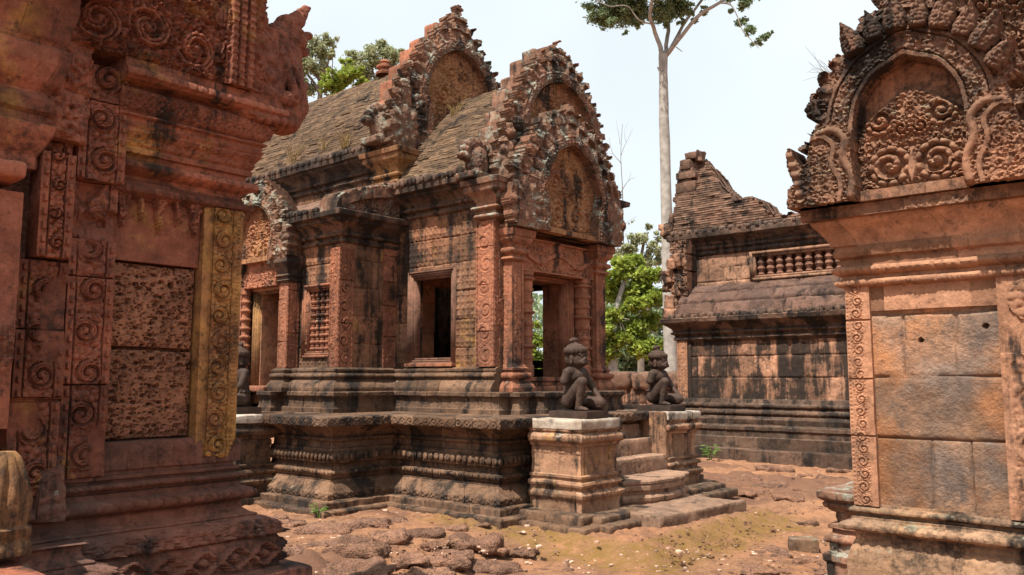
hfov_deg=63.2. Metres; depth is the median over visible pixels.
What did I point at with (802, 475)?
laterite stone
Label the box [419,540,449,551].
laterite stone
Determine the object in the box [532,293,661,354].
woods
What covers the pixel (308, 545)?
laterite stone
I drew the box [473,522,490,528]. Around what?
laterite stone
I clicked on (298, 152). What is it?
dry grass tuft
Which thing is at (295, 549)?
laterite stone
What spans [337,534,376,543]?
laterite stone
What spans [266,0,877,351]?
sky
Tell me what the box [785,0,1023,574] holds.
carved library
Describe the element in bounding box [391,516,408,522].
laterite stone
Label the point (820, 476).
laterite stone
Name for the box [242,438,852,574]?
ground
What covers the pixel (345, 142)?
dry grass tuft
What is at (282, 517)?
laterite stone
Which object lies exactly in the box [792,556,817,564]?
laterite stone
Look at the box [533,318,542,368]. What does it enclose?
leafy tree
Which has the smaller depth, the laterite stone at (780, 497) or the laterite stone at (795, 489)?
the laterite stone at (780, 497)
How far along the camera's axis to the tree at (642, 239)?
42.22 m
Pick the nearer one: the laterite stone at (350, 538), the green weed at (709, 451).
the laterite stone at (350, 538)
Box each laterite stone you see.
[269,515,288,519]
[280,518,307,527]
[283,544,308,556]
[293,520,363,534]
[300,544,313,547]
[307,539,338,546]
[321,556,387,574]
[322,542,390,558]
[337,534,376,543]
[355,516,392,528]
[369,528,412,544]
[385,563,395,573]
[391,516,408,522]
[392,551,429,570]
[406,527,444,538]
[409,565,456,574]
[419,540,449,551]
[426,549,473,571]
[444,524,467,531]
[447,532,503,555]
[470,558,523,574]
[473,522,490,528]
[482,548,509,555]
[505,547,538,557]
[534,563,573,571]
[721,477,743,481]
[738,490,757,497]
[739,563,779,574]
[741,474,762,480]
[751,480,788,488]
[751,545,792,558]
[754,465,795,472]
[771,494,804,501]
[775,568,796,573]
[787,487,805,491]
[789,520,818,526]
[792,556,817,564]
[797,474,812,476]
[811,565,826,574]
[816,474,848,478]
[826,467,850,472]
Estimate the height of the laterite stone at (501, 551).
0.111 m
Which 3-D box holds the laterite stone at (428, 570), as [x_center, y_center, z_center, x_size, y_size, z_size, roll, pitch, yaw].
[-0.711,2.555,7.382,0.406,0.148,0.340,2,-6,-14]
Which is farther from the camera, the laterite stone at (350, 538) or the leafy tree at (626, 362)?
the leafy tree at (626, 362)
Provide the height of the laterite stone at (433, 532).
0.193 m
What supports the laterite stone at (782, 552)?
on the ground
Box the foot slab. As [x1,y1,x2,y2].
[618,494,745,527]
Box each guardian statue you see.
[236,342,261,413]
[549,337,608,418]
[637,345,685,410]
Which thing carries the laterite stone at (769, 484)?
on the ground
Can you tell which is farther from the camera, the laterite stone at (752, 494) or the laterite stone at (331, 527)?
the laterite stone at (752, 494)
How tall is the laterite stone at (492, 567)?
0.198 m
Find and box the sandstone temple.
[233,4,737,535]
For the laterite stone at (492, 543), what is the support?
on the ground
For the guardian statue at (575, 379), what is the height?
0.952 m
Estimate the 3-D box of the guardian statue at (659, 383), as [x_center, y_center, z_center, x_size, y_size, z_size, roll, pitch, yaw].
[2.172,1.315,12.119,0.575,0.952,0.486,-5,-8,41]
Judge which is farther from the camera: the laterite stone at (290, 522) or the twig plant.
the laterite stone at (290, 522)
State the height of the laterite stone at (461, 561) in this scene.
0.182 m
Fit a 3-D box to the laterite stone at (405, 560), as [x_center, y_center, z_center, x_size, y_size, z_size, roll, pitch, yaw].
[-0.927,2.486,7.528,0.352,0.157,0.289,2,-6,-15]
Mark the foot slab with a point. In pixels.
(677, 512)
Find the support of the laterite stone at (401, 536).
on the ground
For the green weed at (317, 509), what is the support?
on the ground
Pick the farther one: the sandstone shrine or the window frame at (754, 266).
the window frame at (754, 266)
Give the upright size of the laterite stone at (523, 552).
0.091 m
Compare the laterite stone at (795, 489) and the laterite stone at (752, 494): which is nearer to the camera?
the laterite stone at (752, 494)
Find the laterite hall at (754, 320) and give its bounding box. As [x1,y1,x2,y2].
[658,149,852,469]
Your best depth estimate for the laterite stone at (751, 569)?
7.90 m
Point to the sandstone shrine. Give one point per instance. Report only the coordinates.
(135, 135)
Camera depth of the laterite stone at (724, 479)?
13.38 m
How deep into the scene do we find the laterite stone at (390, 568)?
7.15 m
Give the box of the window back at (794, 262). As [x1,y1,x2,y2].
[763,251,836,274]
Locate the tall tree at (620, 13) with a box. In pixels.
[575,0,774,370]
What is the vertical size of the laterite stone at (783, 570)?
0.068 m
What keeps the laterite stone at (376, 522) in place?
on the ground
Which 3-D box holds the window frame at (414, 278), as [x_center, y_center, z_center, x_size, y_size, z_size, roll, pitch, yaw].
[-1.135,0.441,11.902,0.979,1.381,0.200,-5,-8,41]
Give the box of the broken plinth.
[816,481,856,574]
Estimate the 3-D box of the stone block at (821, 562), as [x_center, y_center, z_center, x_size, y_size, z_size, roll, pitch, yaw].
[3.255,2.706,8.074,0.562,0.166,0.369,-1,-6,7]
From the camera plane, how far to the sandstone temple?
11.75 m
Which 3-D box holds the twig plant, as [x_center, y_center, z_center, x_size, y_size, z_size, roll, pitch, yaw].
[2.263,-1.647,6.134,0.191,0.261,0.195,-5,-8,41]
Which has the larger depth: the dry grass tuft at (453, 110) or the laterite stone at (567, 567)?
the dry grass tuft at (453, 110)
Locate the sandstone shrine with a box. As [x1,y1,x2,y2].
[0,0,312,574]
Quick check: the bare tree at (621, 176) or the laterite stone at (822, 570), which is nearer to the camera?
the laterite stone at (822, 570)
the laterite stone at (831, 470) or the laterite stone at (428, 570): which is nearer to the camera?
the laterite stone at (428, 570)
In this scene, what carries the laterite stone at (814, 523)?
on the ground
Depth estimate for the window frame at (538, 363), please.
13.63 m
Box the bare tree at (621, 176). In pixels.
[609,122,634,242]
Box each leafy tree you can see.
[302,31,339,98]
[317,56,369,95]
[342,38,404,80]
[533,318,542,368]
[605,251,663,371]
[605,279,662,371]
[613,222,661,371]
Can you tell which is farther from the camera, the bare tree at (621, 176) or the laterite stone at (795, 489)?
the bare tree at (621, 176)
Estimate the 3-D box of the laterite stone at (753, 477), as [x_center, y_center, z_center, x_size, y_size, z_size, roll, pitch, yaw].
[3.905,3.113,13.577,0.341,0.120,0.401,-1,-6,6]
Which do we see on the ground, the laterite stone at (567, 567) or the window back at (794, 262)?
the laterite stone at (567, 567)
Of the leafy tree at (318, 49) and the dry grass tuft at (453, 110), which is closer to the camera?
the dry grass tuft at (453, 110)
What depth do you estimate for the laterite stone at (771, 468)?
14.77 m
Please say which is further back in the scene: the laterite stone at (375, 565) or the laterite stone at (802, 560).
the laterite stone at (802, 560)
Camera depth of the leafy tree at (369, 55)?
38.10 m
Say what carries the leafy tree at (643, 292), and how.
on the ground
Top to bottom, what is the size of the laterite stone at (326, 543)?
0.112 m
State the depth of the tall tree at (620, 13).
33.05 m
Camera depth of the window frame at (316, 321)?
12.09 m
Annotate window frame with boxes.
[301,283,329,357]
[404,267,456,366]
[533,284,542,367]
[749,244,840,280]
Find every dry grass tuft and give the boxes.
[282,139,310,162]
[312,134,333,149]
[333,128,356,147]
[447,97,468,115]
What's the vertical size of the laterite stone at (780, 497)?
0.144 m
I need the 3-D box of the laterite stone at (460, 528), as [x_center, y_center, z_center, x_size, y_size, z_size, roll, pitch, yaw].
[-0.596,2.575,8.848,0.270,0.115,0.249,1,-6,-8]
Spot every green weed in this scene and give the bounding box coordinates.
[309,503,328,517]
[699,445,722,459]
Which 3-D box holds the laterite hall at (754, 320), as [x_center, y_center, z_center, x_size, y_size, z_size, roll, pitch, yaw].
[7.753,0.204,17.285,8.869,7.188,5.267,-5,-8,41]
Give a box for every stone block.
[788,536,818,553]
[818,556,826,566]
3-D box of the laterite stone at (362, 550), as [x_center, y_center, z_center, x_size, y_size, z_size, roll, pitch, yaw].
[-1.415,2.455,7.667,0.582,0.242,0.497,-1,-6,9]
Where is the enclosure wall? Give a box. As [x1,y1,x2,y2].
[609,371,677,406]
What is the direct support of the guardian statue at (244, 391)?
on the sandstone temple
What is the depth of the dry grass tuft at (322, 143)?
13.78 m
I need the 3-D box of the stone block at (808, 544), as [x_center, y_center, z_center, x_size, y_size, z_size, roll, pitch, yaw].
[3.101,2.752,8.860,0.308,0.183,0.256,-2,-7,16]
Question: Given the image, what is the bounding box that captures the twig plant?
[805,46,831,78]
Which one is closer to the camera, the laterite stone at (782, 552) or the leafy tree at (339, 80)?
the laterite stone at (782, 552)

